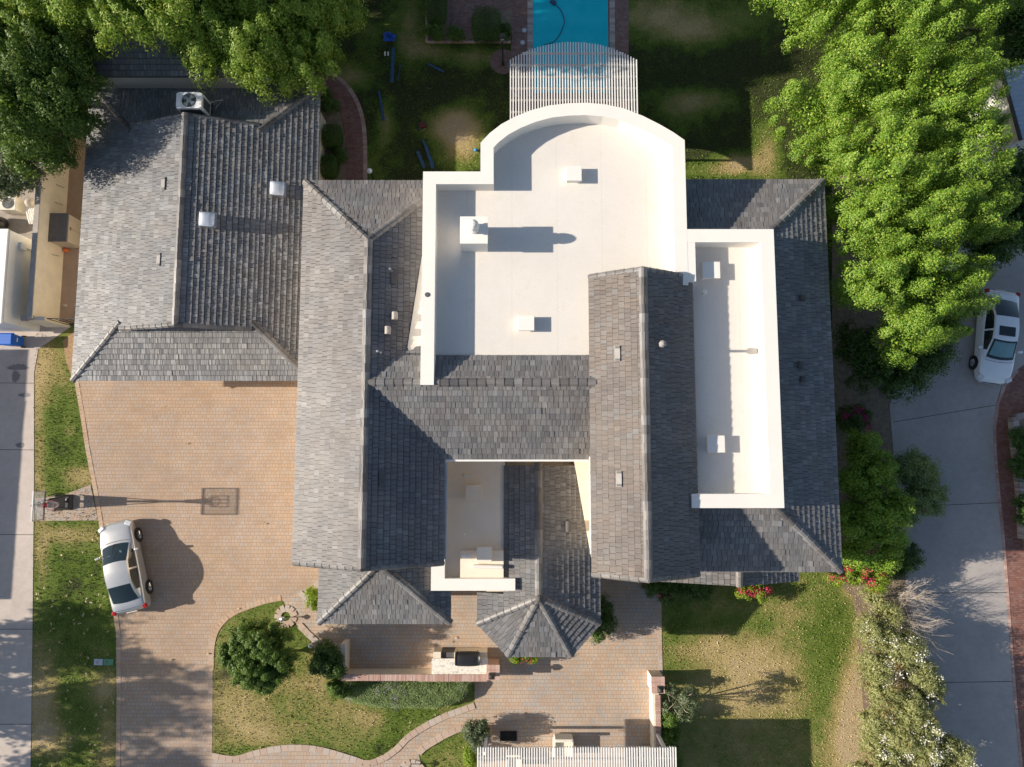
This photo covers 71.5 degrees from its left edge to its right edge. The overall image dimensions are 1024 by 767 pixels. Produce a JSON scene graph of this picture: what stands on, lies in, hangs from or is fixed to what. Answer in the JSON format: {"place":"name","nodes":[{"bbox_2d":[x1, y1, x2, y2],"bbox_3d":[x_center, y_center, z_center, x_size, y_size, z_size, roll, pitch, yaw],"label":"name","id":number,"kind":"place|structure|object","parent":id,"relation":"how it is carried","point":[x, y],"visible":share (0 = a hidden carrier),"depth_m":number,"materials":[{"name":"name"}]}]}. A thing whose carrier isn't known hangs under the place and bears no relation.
{"place":"outdoors","nodes":[
{"label":"outdoors","id":0,"kind":"place"},
{"bbox_2d":[75,381,318,766],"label":"driveway","id":1,"kind":"structure","parent":0,"point":[208,500],"depth_m":36.48,"materials":[{"name":"brick"}]},
{"bbox_2d":[95,519,152,615],"bbox_3d":[-19.440,9.158,35.528,2.204,1.510,4.543,-14,84,-1],"label":"parked car","id":2,"kind":"object","parent":1,"relation":"on","point":[129,585],"visible":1,"depth_m":35.14,"materials":[{"name":"silver metal"}]},
{"bbox_2d":[208,595,280,669],"bbox_3d":[-13.901,12.180,35.930,1.523,0.026,5.073,44,86,4],"label":"path edging","id":3,"kind":"object","parent":1,"relation":"on","point":[224,619],"visible":1,"depth_m":35.96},
{"bbox_2d":[303,72,362,180],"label":"garden path","id":4,"kind":"structure","parent":0,"point":[349,111],"depth_m":38.62,"materials":[{"name":"red brick"}]},
{"bbox_2d":[323,70,366,180],"bbox_3d":[-8.661,-14.271,38.649,1.443,0.026,7.171,-22,85,-2],"label":"path edging","id":5,"kind":"object","parent":4,"relation":"on","point":[349,89],"visible":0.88,"depth_m":38.63,"materials":[{"name":"red brick"}]},
{"bbox_2d":[212,703,524,766],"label":"front path","id":6,"kind":"structure","parent":0,"point":[413,745],"depth_m":35.29,"materials":[{"name":"brick"}]},
{"bbox_2d":[211,702,474,766],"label":"path edging","id":7,"kind":"object","parent":6,"relation":"on","point":[352,758],"visible":1,"depth_m":35.28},
{"bbox_2d":[399,759,423,766],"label":"lamp ring","id":8,"kind":"object","parent":6,"relation":"on","point":[408,763],"visible":0.94,"depth_m":35.21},
{"bbox_2d":[417,712,525,754],"bbox_3d":[-2.072,17.227,35.396,5.683,0.056,0.749,-19,84,-2],"label":"path edging","id":9,"kind":"object","parent":6,"relation":"on","point":[421,750],"visible":0.77,"depth_m":35.38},
{"bbox_2d":[283,578,661,766],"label":"patio","id":10,"kind":"structure","parent":0,"point":[590,694],"depth_m":35.71,"materials":[{"name":"brick"}]},
{"bbox_2d":[297,623,320,646],"bbox_3d":[-10.170,12.740,35.857,1.556,0.056,0.333,44,86,4],"label":"path edging","id":11,"kind":"object","parent":10,"relation":"on","point":[303,629],"visible":0.87,"depth_m":35.85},
{"bbox_2d":[340,639,432,680],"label":"garden wall","id":12,"kind":"structure","parent":10,"relation":"on","point":[382,674],"depth_m":34.88,"materials":[{"name":"beige paint"}]},
{"bbox_2d":[419,647,487,681],"bbox_3d":[-2.861,13.899,35.231,3.379,1.065,1.366,0,84,0],"label":"barbecue counter","id":13,"kind":"object","parent":10,"relation":"on","point":[445,668],"visible":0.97,"depth_m":34.77,"materials":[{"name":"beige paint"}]},
{"bbox_2d":[441,648,454,657],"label":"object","id":14,"kind":"structure","parent":13,"relation":"in","point":[446,652],"depth_m":35.03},
{"bbox_2d":[455,650,479,665],"bbox_3d":[-2.178,13.405,34.670,1.197,0.323,0.747,0,84,0],"label":"covered grill","id":15,"kind":"object","parent":13,"relation":"on","point":[467,658],"visible":1,"depth_m":34.55,"materials":[{"name":"black metal"}]},
{"bbox_2d":[486,659,499,679],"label":"brick pillar","id":16,"kind":"structure","parent":10,"relation":"on","point":[493,665],"depth_m":34.56,"materials":[{"name":"brick"}]},
{"bbox_2d":[500,731,516,740],"bbox_3d":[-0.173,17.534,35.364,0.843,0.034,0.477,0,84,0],"label":"coffee table","id":17,"kind":"object","parent":10,"relation":"on","point":[508,735],"visible":1,"depth_m":35.36,"materials":[{"name":"black metal"}]},
{"bbox_2d":[505,749,520,766],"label":"armchair","id":18,"kind":"object","parent":10,"relation":"on","point":[512,756],"visible":0.34,"depth_m":34.81,"materials":[{"name":"white fabric"}]},
{"bbox_2d":[508,656,539,664],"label":"shrub","id":19,"kind":"object","parent":10,"relation":"on","point":[532,660],"visible":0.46,"depth_m":35.00,"materials":[{"name":"green plant"}]},
{"bbox_2d":[553,734,573,756],"bbox_3d":[2.520,17.808,34.897,1.000,0.910,0.980,0,84,0],"label":"armchair","id":20,"kind":"object","parent":10,"relation":"on","point":[563,740],"visible":0.73,"depth_m":34.87,"materials":[{"name":"white fabric"}]},
{"bbox_2d":[477,734,676,766],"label":"pergola","id":21,"kind":"object","parent":10,"relation":"on","point":[666,751],"visible":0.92,"depth_m":31.97,"materials":[{"name":"white paint"}]},
{"bbox_2d":[589,592,619,645],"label":"shrub","id":22,"kind":"object","parent":10,"relation":"on","point":[607,610],"visible":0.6,"depth_m":34.71,"materials":[{"name":"green plant"}]},
{"bbox_2d":[649,688,661,766],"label":"garden wall","id":23,"kind":"structure","parent":10,"relation":"on","point":[655,713],"depth_m":34.57,"materials":[{"name":"beige paint"}]},
{"bbox_2d":[647,670,664,693],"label":"brick pillar","id":24,"kind":"structure","parent":10,"relation":"on","point":[656,678],"depth_m":34.51,"materials":[{"name":"beige paint"}]},
{"bbox_2d":[3,0,1023,766],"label":"lawn","id":25,"kind":"structure","parent":0,"point":[701,746],"depth_m":36.11,"materials":[{"name":"green plant"}]},
{"bbox_2d":[0,160,59,325],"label":"neighbour yard","id":26,"kind":"structure","parent":25,"relation":"on","point":[20,225],"depth_m":38.08,"materials":[{"name":"concrete"}]},
{"bbox_2d":[0,197,25,214],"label":"air conditioner","id":27,"kind":"object","parent":26,"relation":"on","point":[15,206],"visible":0.84,"depth_m":37.37,"materials":[{"name":"metal"}]},
{"bbox_2d":[0,229,39,331],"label":"neighbour shed","id":28,"kind":"structure","parent":26,"relation":"on","point":[15,254],"depth_m":35.64,"materials":[{"name":"white paint"}]},
{"bbox_2d":[0,141,48,201],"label":"olive tree","id":29,"kind":"object","parent":26,"relation":"on","point":[12,184],"visible":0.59,"depth_m":34.63,"materials":[{"name":"green plant"}]},
{"bbox_2d":[24,198,34,223],"bbox_3d":[-25.401,-9.098,37.642,0.595,0.930,1.265,0,84,0],"label":"pool pump","id":30,"kind":"object","parent":26,"relation":"on","point":[29,202],"visible":0.72,"depth_m":37.49,"materials":[{"name":"white plastic"}]},
{"bbox_2d":[0,326,70,766],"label":"drive","id":31,"kind":"structure","parent":25,"relation":"on","point":[16,490],"depth_m":36.33,"materials":[{"name":"concrete"}]},
{"bbox_2d":[0,333,26,347],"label":"recycling bin","id":32,"kind":"object","parent":31,"relation":"on","point":[9,339],"visible":1,"depth_m":36.41,"materials":[{"name":"blue plastic"}]},
{"bbox_2d":[7,364,28,369],"bbox_3d":[-25.896,-0.882,37.269,1.279,0.001,0.350,0,84,0],"label":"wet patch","id":33,"kind":"object","parent":31,"relation":"on","point":[19,367],"visible":1,"depth_m":37.27,"materials":[{"name":"liquid"}]},
{"bbox_2d":[20,315,74,326],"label":"gate wall","id":34,"kind":"structure","parent":25,"relation":"on","point":[47,322],"depth_m":36.12,"materials":[{"name":"beige paint"}]},
{"bbox_2d":[26,105,70,320],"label":"boundary wall","id":35,"kind":"structure","parent":25,"relation":"on","point":[45,284],"depth_m":36.50,"materials":[{"name":"beige concrete"}]},
{"bbox_2d":[0,0,114,183],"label":"dark tree","id":36,"kind":"object","parent":25,"relation":"on","point":[46,77],"visible":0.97,"depth_m":31.98,"materials":[{"name":"green plant"}]},
{"bbox_2d":[35,485,97,520],"bbox_3d":[-22.885,6.127,36.547,3.305,0.001,1.843,0,84,0],"label":"hoop pad","id":37,"kind":"object","parent":25,"relation":"on","point":[87,500],"visible":0.67,"depth_m":36.51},
{"bbox_2d":[30,490,72,521],"bbox_3d":[-22.543,5.868,34.687,2.030,3.770,1.380,0,84,0],"label":"basketball hoop","id":38,"kind":"object","parent":37,"relation":"on","point":[60,502],"visible":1,"depth_m":35.32,"materials":[{"name":"black metal"}]},
{"bbox_2d":[63,332,73,372],"bbox_3d":[-23.147,-1.548,37.344,0.897,0.001,2.920,-4,84,0],"label":"bark bed","id":39,"kind":"object","parent":25,"relation":"on","point":[68,344],"visible":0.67,"depth_m":37.37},
{"bbox_2d":[60,123,87,322],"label":"side alley","id":40,"kind":"structure","parent":25,"relation":"on","point":[71,256],"depth_m":37.90,"materials":[{"name":"soil"}]},
{"bbox_2d":[48,213,80,247],"bbox_3d":[-23.416,-7.993,37.329,1.018,1.343,1.499,0,84,0],"label":"storage box","id":41,"kind":"object","parent":40,"relation":"on","point":[64,231],"visible":0.97,"depth_m":36.73,"materials":[{"name":"beige plastic"}]},
{"bbox_2d":[75,381,120,766],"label":"path edging","id":42,"kind":"object","parent":25,"relation":"on","point":[118,641],"visible":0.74,"depth_m":35.93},
{"bbox_2d":[0,0,227,58],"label":"broadleaf tree","id":43,"kind":"object","parent":25,"relation":"on","point":[110,19],"visible":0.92,"depth_m":30.81,"materials":[{"name":"green plant"}]},
{"bbox_2d":[80,16,268,87],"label":"outbuilding","id":44,"kind":"structure","parent":25,"relation":"on","point":[141,68],"depth_m":34.03,"materials":[{"name":"grey tile"}]},
{"bbox_2d":[70,83,325,382],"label":"garage","id":45,"kind":"structure","parent":25,"relation":"on","point":[189,264],"depth_m":33.94,"materials":[{"name":"tile"}]},
{"bbox_2d":[176,92,222,115],"bbox_3d":[-15.010,-13.344,34.415,1.923,1.660,1.018,0,84,0],"label":"air conditioner","id":46,"kind":"object","parent":45,"relation":"on","point":[196,103],"visible":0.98,"depth_m":33.62,"materials":[{"name":"white paint"}]},
{"bbox_2d":[35,405,470,766],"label":"fallen leaves","id":47,"kind":"object","parent":25,"relation":"on","point":[107,654],"visible":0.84,"depth_m":35.73,"materials":[{"name":"brown plant"}]},
{"bbox_2d":[217,617,300,694],"bbox_3d":[-11.967,12.878,33.909,4.073,4.026,3.615,0,84,0],"label":"ornamental tree","id":48,"kind":"object","parent":25,"relation":"on","point":[260,658],"visible":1,"depth_m":32.94,"materials":[{"name":"green plant"}]},
{"bbox_2d":[274,605,296,627],"bbox_3d":[-11.445,11.778,35.957,1.167,0.054,1.154,0,84,0],"label":"lamp ring","id":49,"kind":"object","parent":25,"relation":"on","point":[280,611],"visible":0.84,"depth_m":35.94,"materials":[{"name":"brick"}]},
{"bbox_2d":[304,585,318,612],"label":"shrub","id":50,"kind":"object","parent":25,"relation":"on","point":[311,593],"visible":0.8,"depth_m":34.99,"materials":[{"name":"green plant"}]},
{"bbox_2d":[321,109,345,179],"bbox_3d":[-9.861,-13.165,38.545,1.677,0.001,5.774,-2,84,0],"label":"path bed","id":51,"kind":"object","parent":25,"relation":"on","point":[335,118],"visible":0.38,"depth_m":38.57,"materials":[{"name":"soil"}]},
{"bbox_2d":[320,154,339,179],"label":"clipped bush","id":52,"kind":"object","parent":51,"relation":"on","point":[331,168],"visible":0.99,"depth_m":37.55,"materials":[{"name":"green plant"}]},
{"bbox_2d":[321,85,341,117],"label":"shrub","id":53,"kind":"object","parent":51,"relation":"on","point":[329,103],"visible":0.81,"depth_m":37.71,"materials":[{"name":"green plant"}]},
{"bbox_2d":[321,123,342,149],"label":"clipped bush","id":54,"kind":"object","parent":51,"relation":"on","point":[334,132],"visible":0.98,"depth_m":37.64,"materials":[{"name":"green plant"}]},
{"bbox_2d":[331,145,348,163],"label":"shrub","id":55,"kind":"object","parent":51,"relation":"on","point":[341,155],"visible":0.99,"depth_m":37.81,"materials":[{"name":"green plant"}]},
{"bbox_2d":[325,678,351,699],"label":"shrub","id":56,"kind":"object","parent":25,"relation":"on","point":[339,688],"visible":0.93,"depth_m":34.66,"materials":[{"name":"green plant"}]},
{"bbox_2d":[383,32,396,41],"bbox_3d":[-6.740,-19.096,39.020,0.788,0.230,0.590,0,84,0],"label":"tarp","id":57,"kind":"object","parent":25,"relation":"on","point":[388,36],"visible":1,"depth_m":39.06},
{"bbox_2d":[390,47,394,82],"bbox_3d":[-6.537,-17.440,38.927,0.200,0.050,2.004,2,84,0],"label":"plank","id":58,"kind":"object","parent":25,"relation":"on","point":[392,64],"visible":1,"depth_m":38.90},
{"bbox_2d":[345,680,471,711],"bbox_3d":[-5.177,15.336,35.261,6.426,0.722,1.684,0,84,0],"label":"hedge","id":59,"kind":"object","parent":25,"relation":"on","point":[425,690],"visible":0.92,"depth_m":35.05,"materials":[{"name":"green plant"}]},
{"bbox_2d":[462,743,478,766],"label":"shrub","id":60,"kind":"object","parent":25,"relation":"on","point":[470,758],"visible":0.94,"depth_m":34.52,"materials":[{"name":"green plant"}]},
{"bbox_2d":[461,715,490,753],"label":"shrub","id":61,"kind":"object","parent":25,"relation":"on","point":[474,731],"visible":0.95,"depth_m":34.10,"materials":[{"name":"green plant"}]},
{"bbox_2d":[490,49,514,73],"bbox_3d":[-0.497,-17.663,38.994,1.440,0.001,1.440,0,84,0],"label":"lamp pad","id":62,"kind":"object","parent":25,"relation":"on","point":[496,58],"visible":0.79,"depth_m":39.00,"materials":[{"name":"brick"}]},
{"bbox_2d":[449,0,628,118],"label":"pool deck","id":63,"kind":"structure","parent":25,"relation":"on","point":[460,13],"depth_m":39.20,"materials":[{"name":"brick"}]},
{"bbox_2d":[428,0,511,40],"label":"planter bed","id":64,"kind":"object","parent":63,"relation":"on","point":[506,16],"visible":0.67,"depth_m":39.23,"materials":[{"name":"soil"}]},
{"bbox_2d":[421,22,445,43],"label":"shrub","id":65,"kind":"object","parent":64,"relation":"on","point":[436,31],"visible":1,"depth_m":38.39,"materials":[{"name":"green plant"}]},
{"bbox_2d":[425,0,447,25],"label":"clipped bush","id":66,"kind":"object","parent":64,"relation":"on","point":[437,15],"visible":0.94,"depth_m":38.30,"materials":[{"name":"green plant"}]},
{"bbox_2d":[446,24,465,44],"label":"shrub","id":67,"kind":"object","parent":64,"relation":"on","point":[454,32],"visible":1,"depth_m":38.48,"materials":[{"name":"green plant"}]},
{"bbox_2d":[425,0,510,43],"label":"brick kerb","id":68,"kind":"structure","parent":64,"relation":"on","point":[426,36],"depth_m":39.06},
{"bbox_2d":[471,5,500,44],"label":"clipped bush","id":69,"kind":"object","parent":64,"relation":"on","point":[484,15],"visible":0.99,"depth_m":38.06,"materials":[{"name":"green plant"}]},
{"bbox_2d":[497,21,511,41],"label":"shrub","id":70,"kind":"object","parent":64,"relation":"on","point":[506,28],"visible":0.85,"depth_m":38.40,"materials":[{"name":"green plant"}]},
{"bbox_2d":[527,0,532,95],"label":"pool coping","id":71,"kind":"object","parent":63,"relation":"on","point":[530,25],"visible":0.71,"depth_m":39.13,"materials":[{"name":"brick"}]},
{"bbox_2d":[510,42,637,118],"bbox_3d":[3.088,-14.357,37.092,6.385,3.140,5.412,0,84,0],"label":"pergola","id":72,"kind":"object","parent":63,"relation":"on","point":[625,78],"visible":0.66,"depth_m":35.66,"materials":[{"name":"white paint"}]},
{"bbox_2d":[609,0,614,95],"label":"pool coping","id":73,"kind":"object","parent":63,"relation":"on","point":[612,24],"visible":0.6,"depth_m":39.15,"materials":[{"name":"brick"}]},
{"bbox_2d":[292,103,843,657],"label":"house","id":74,"kind":"structure","parent":25,"relation":"on","point":[556,363],"depth_m":29.63,"materials":[{"name":"tile"}]},
{"bbox_2d":[657,592,662,674],"bbox_3d":[7.475,12.194,35.929,0.238,0.024,5.097,0,84,0],"label":"path edging","id":75,"kind":"object","parent":25,"relation":"on","point":[660,640],"visible":0.71,"depth_m":35.85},
{"bbox_2d":[660,706,685,766],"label":"hedge shrub","id":76,"kind":"object","parent":25,"relation":"on","point":[669,724],"visible":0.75,"depth_m":34.25,"materials":[{"name":"green plant"}]},
{"bbox_2d":[640,582,715,605],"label":"shrub","id":77,"kind":"object","parent":25,"relation":"on","point":[665,590],"visible":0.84,"depth_m":35.11,"materials":[{"name":"green plant"}]},
{"bbox_2d":[661,678,701,722],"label":"shrub","id":78,"kind":"object","parent":25,"relation":"on","point":[682,698],"visible":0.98,"depth_m":33.50,"materials":[{"name":"green plant"}]},
{"bbox_2d":[832,176,939,766],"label":"planting strip","id":79,"kind":"object","parent":25,"relation":"on","point":[877,405],"visible":0.27,"depth_m":37.10,"materials":[{"name":"soil"}]},
{"bbox_2d":[834,402,874,436],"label":"bougainvillea","id":80,"kind":"object","parent":79,"relation":"on","point":[853,417],"visible":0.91,"depth_m":35.12,"materials":[{"name":"green plant"}]},
{"bbox_2d":[823,562,893,594],"bbox_3d":[16.902,9.359,34.911,3.336,2.752,1.885,0,84,0],"label":"bougainvillea","id":81,"kind":"object","parent":79,"relation":"on","point":[855,577],"visible":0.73,"depth_m":34.20,"materials":[{"name":"green plant"}]},
{"bbox_2d":[838,427,917,574],"bbox_3d":[17.003,5.612,34.117,3.857,5.133,7.031,0,84,0],"label":"shrub","id":82,"kind":"object","parent":79,"relation":"on","point":[871,541],"visible":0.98,"depth_m":33.10,"materials":[{"name":"green plant"}]},
{"bbox_2d":[849,614,943,693],"bbox_3d":[18.319,12.932,34.063,4.092,3.718,3.740,0,84,0],"label":"oleander","id":83,"kind":"object","parent":79,"relation":"on","point":[905,653],"visible":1,"depth_m":33.30,"materials":[{"name":"green plant"}]},
{"bbox_2d":[831,316,962,405],"bbox_3d":[18.571,-1.121,35.124,5.644,4.508,4.456,0,84,0],"label":"shrub","id":84,"kind":"object","parent":79,"relation":"on","point":[857,342],"visible":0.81,"depth_m":34.15,"materials":[{"name":"green plant"}]},
{"bbox_2d":[854,675,949,763],"bbox_3d":[18.451,15.507,33.740,4.369,3.835,4.112,0,84,0],"label":"oleander","id":85,"kind":"object","parent":79,"relation":"on","point":[909,710],"visible":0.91,"depth_m":32.91,"materials":[{"name":"green plant"}]},
{"bbox_2d":[853,575,950,652],"bbox_3d":[18.777,11.196,34.215,4.278,3.763,4.039,0,84,0],"label":"oleander","id":86,"kind":"object","parent":79,"relation":"on","point":[884,609],"visible":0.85,"depth_m":34.27,"materials":[{"name":"white plant"}]},
{"bbox_2d":[844,723,978,766],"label":"oleander","id":87,"kind":"object","parent":79,"relation":"on","point":[952,752],"visible":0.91,"depth_m":32.82,"materials":[{"name":"green plant"}]},
{"bbox_2d":[825,164,1023,369],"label":"broadleaf tree","id":88,"kind":"object","parent":79,"relation":"on","point":[896,261],"visible":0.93,"depth_m":30.39,"materials":[{"name":"green plant"}]},
{"bbox_2d":[749,0,1023,73],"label":"broadleaf tree","id":89,"kind":"object","parent":25,"relation":"on","point":[926,14],"visible":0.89,"depth_m":31.47,"materials":[{"name":"green plant"}]},
{"bbox_2d":[762,22,1023,219],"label":"broadleaf tree","id":90,"kind":"object","parent":25,"relation":"on","point":[847,81],"visible":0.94,"depth_m":30.47,"materials":[{"name":"green plant"}]},
{"bbox_2d":[887,541,926,580],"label":"shrub","id":91,"kind":"object","parent":25,"relation":"on","point":[910,561],"visible":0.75,"depth_m":34.95,"materials":[{"name":"green plant"}]},
{"bbox_2d":[887,443,951,525],"bbox_3d":[19.723,4.965,34.772,3.154,3.954,4.044,0,84,0],"label":"shrub","id":92,"kind":"object","parent":25,"relation":"on","point":[920,489],"visible":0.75,"depth_m":33.93,"materials":[{"name":"green plant"}]},
{"bbox_2d":[890,138,1023,766],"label":"drive","id":93,"kind":"structure","parent":25,"relation":"on","point":[961,545],"depth_m":36.30,"materials":[{"name":"concrete"}]},
{"bbox_2d":[895,385,1012,682],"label":"paving joints","id":94,"kind":"object","parent":93,"relation":"on","point":[963,504],"visible":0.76,"depth_m":36.54,"materials":[{"name":"concrete"}]},
{"bbox_2d":[969,288,1022,384],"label":"parked car","id":95,"kind":"object","parent":93,"relation":"on","point":[991,359],"visible":0.88,"depth_m":36.36,"materials":[{"name":"white paint"}]},
{"bbox_2d":[957,144,1023,270],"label":"shade tree","id":96,"kind":"object","parent":25,"relation":"on","point":[998,250],"visible":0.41,"depth_m":34.11,"materials":[{"name":"green plant"}]},
{"bbox_2d":[966,65,1023,162],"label":"metal roof building","id":97,"kind":"structure","parent":25,"relation":"on","point":[1013,102],"depth_m":35.48,"materials":[{"name":"white paint"}]},
{"bbox_2d":[976,0,1023,74],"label":"shade tree","id":98,"kind":"object","parent":25,"relation":"on","point":[1016,43],"visible":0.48,"depth_m":35.13,"materials":[{"name":"green plant"}]},
{"bbox_2d":[993,365,1023,766],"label":"brick border","id":99,"kind":"object","parent":25,"relation":"on","point":[1011,401],"visible":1,"depth_m":36.38,"materials":[{"name":"brick"}]},
{"bbox_2d":[993,370,1022,766],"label":"brick border course","id":100,"kind":"object","parent":99,"relation":"on","point":[1006,580],"visible":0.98,"depth_m":36.17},
{"bbox_2d":[1004,426,1023,456],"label":"shrub","id":101,"kind":"object","parent":99,"relation":"on","point":[1016,435],"visible":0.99,"depth_m":35.80,"materials":[{"name":"green plant"}]},
{"bbox_2d":[1005,450,1023,485],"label":"shrub","id":102,"kind":"object","parent":99,"relation":"on","point":[1018,471],"visible":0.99,"depth_m":35.73,"materials":[{"name":"green plant"}]},
{"bbox_2d":[1007,412,1023,549],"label":"raised planter","id":103,"kind":"object","parent":99,"relation":"on","point":[1016,420],"visible":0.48,"depth_m":36.55,"materials":[{"name":"brick"}]},
{"bbox_2d":[1011,493,1023,525],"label":"shrub","id":104,"kind":"object","parent":99,"relation":"on","point":[1018,502],"visible":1,"depth_m":35.52,"materials":[{"name":"green plant"}]},
{"bbox_2d":[533,0,608,92],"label":"pool water","id":105,"kind":"structure","parent":0,"point":[586,21],"depth_m":39.17,"materials":[{"name":"liquid"}]},
{"label":"ground","id":106,"kind":"structure","parent":0,"visible":0},
{"bbox_2d":[164,0,368,106],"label":"broadleaf tree","id":107,"kind":"object","parent":106,"relation":"on","point":[266,36],"visible":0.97,"depth_m":32.78,"materials":[{"name":"green plant"}]},
{"bbox_2d":[306,636,347,679],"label":"shrub","id":108,"kind":"object","parent":106,"relation":"on","point":[328,661],"visible":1,"depth_m":34.01,"materials":[{"name":"green plant"}]},
{"bbox_2d":[733,584,772,604],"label":"bougainvillea","id":109,"kind":"object","parent":106,"relation":"on","point":[754,590],"visible":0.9,"depth_m":35.18,"materials":[{"name":"green plant"}]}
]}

